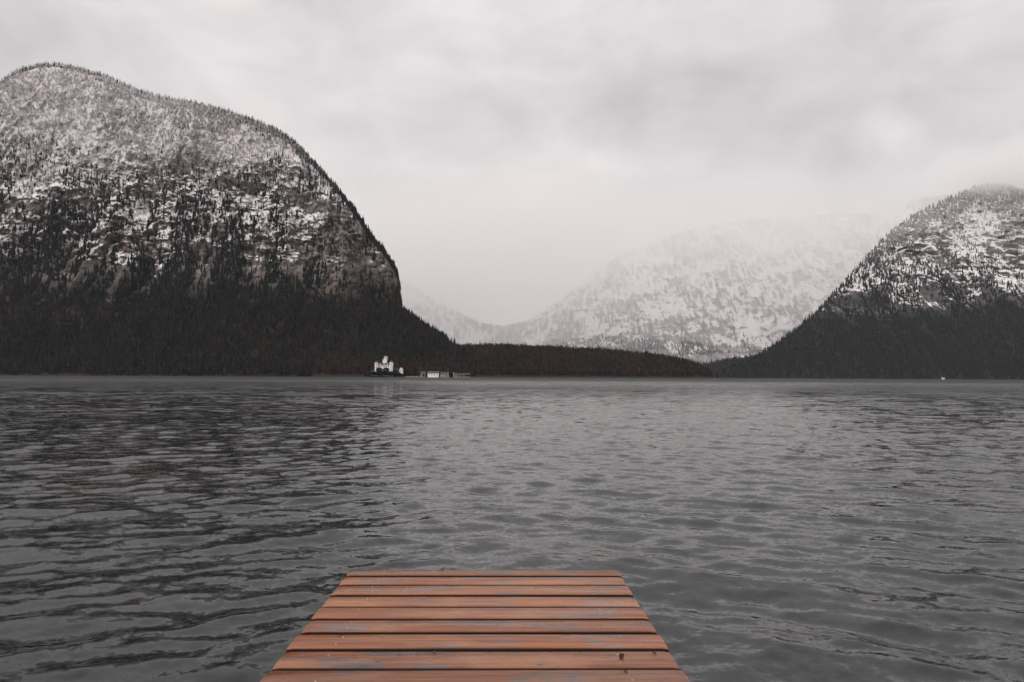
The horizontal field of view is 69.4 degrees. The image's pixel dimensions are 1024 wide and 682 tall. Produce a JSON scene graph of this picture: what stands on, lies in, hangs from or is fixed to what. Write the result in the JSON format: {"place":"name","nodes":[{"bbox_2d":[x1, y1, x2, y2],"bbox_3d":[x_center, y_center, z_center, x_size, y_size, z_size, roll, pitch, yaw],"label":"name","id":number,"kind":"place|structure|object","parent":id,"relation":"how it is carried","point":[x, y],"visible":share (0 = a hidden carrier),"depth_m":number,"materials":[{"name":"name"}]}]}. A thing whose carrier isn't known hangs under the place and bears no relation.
{"place":"outdoors","nodes":[
{"label":"outdoors","id":0,"kind":"place"},
{"bbox_2d":[0,66,459,376],"bbox_3d":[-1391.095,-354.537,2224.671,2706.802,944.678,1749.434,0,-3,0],"label":"mountain","id":1,"kind":"structure","parent":0,"point":[296,264],"depth_m":1914.30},
{"bbox_2d":[0,61,476,375],"bbox_3d":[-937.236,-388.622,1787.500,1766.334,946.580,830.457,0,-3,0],"label":"forest","id":2,"kind":"object","parent":1,"relation":"on","point":[222,280],"visible":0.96,"depth_m":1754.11,"materials":[{"name":"black plant"}]},
{"bbox_2d":[0,375,1023,681],"bbox_3d":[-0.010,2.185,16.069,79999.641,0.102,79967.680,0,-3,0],"label":"water","id":3,"kind":"structure","parent":0,"point":[194,529],"depth_m":7.76,"materials":[{"name":"grey liquid"}]},
{"bbox_2d":[427,371,439,376],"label":"boathouse","id":4,"kind":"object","parent":3,"relation":"in","point":[433,373],"visible":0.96,"depth_m":1474.56,"materials":[{"name":"white paint"}]},
{"bbox_2d":[0,0,1023,325],"label":"sky","id":5,"kind":"structure","parent":0,"point":[502,153],"materials":[{"name":"white"}]},
{"bbox_2d":[312,349,713,378],"bbox_3d":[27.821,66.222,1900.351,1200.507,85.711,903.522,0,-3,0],"label":"headland","id":6,"kind":"structure","parent":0,"point":[528,375],"depth_m":1569.26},
{"bbox_2d":[375,355,403,376],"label":"castle","id":7,"kind":"structure","parent":6,"relation":"on","point":[384,364],"depth_m":1505.08,"materials":[{"name":"white paint"}]},
{"bbox_2d":[440,372,448,376],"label":"house","id":8,"kind":"structure","parent":6,"relation":"on","point":[443,374],"depth_m":1478.36,"materials":[{"name":"beige paint"}]},
{"bbox_2d":[454,373,469,377],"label":"shed","id":9,"kind":"structure","parent":6,"relation":"on","point":[459,374],"depth_m":1480.27,"materials":[{"name":"grey"}]},
{"bbox_2d":[311,342,712,376],"bbox_3d":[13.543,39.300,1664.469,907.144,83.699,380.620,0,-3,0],"label":"forest","id":10,"kind":"object","parent":6,"relation":"on","point":[365,368],"visible":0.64,"depth_m":1614.66,"materials":[{"name":"black plant"}]},
{"bbox_2d":[399,213,892,353],"bbox_3d":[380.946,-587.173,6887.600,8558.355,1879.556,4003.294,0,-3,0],"label":"mountain","id":11,"kind":"structure","parent":0,"point":[768,281],"depth_m":6209.17,"materials":[{"name":"white snow"}]},
{"bbox_2d":[485,175,1022,353],"bbox_3d":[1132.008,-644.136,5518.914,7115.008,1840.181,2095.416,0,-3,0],"label":"forest","id":12,"kind":"object","parent":11,"relation":"on","point":[773,342],"visible":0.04,"depth_m":5670.29,"materials":[{"name":"grey plant"}]},
{"bbox_2d":[562,334,756,363],"bbox_3d":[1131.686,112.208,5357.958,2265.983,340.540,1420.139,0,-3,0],"label":"hill","id":13,"kind":"structure","parent":0,"point":[706,357],"depth_m":5237.44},
{"bbox_2d":[551,333,761,373],"bbox_3d":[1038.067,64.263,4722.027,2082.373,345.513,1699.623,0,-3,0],"label":"forest","id":14,"kind":"object","parent":13,"relation":"on","point":[718,366],"visible":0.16,"depth_m":5226.71,"materials":[{"name":"grey plant"}]},
{"bbox_2d":[713,184,1023,379],"bbox_3d":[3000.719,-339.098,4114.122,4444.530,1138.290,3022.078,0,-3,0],"label":"mountain","id":15,"kind":"structure","parent":0,"point":[997,244],"depth_m":3471.82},
{"bbox_2d":[711,181,1023,378],"bbox_3d":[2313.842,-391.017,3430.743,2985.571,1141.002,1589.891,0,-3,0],"label":"forest","id":16,"kind":"object","parent":15,"relation":"on","point":[877,339],"visible":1,"depth_m":3158.62,"materials":[{"name":"black plant"}]},
{"bbox_2d":[856,176,1023,267],"bbox_3d":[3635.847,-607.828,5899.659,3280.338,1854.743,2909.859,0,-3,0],"label":"mountain","id":17,"kind":"structure","parent":0,"point":[1016,182],"depth_m":6518.64,"materials":[{"name":"white snow"}]},
{"label":"ground","id":18,"kind":"structure","parent":0,"visible":0},
{"bbox_2d":[260,570,689,681],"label":"jetty","id":19,"kind":"object","parent":18,"relation":"on","point":[492,625],"visible":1,"depth_m":3.01,"materials":[{"name":"brown wood"}]}
]}

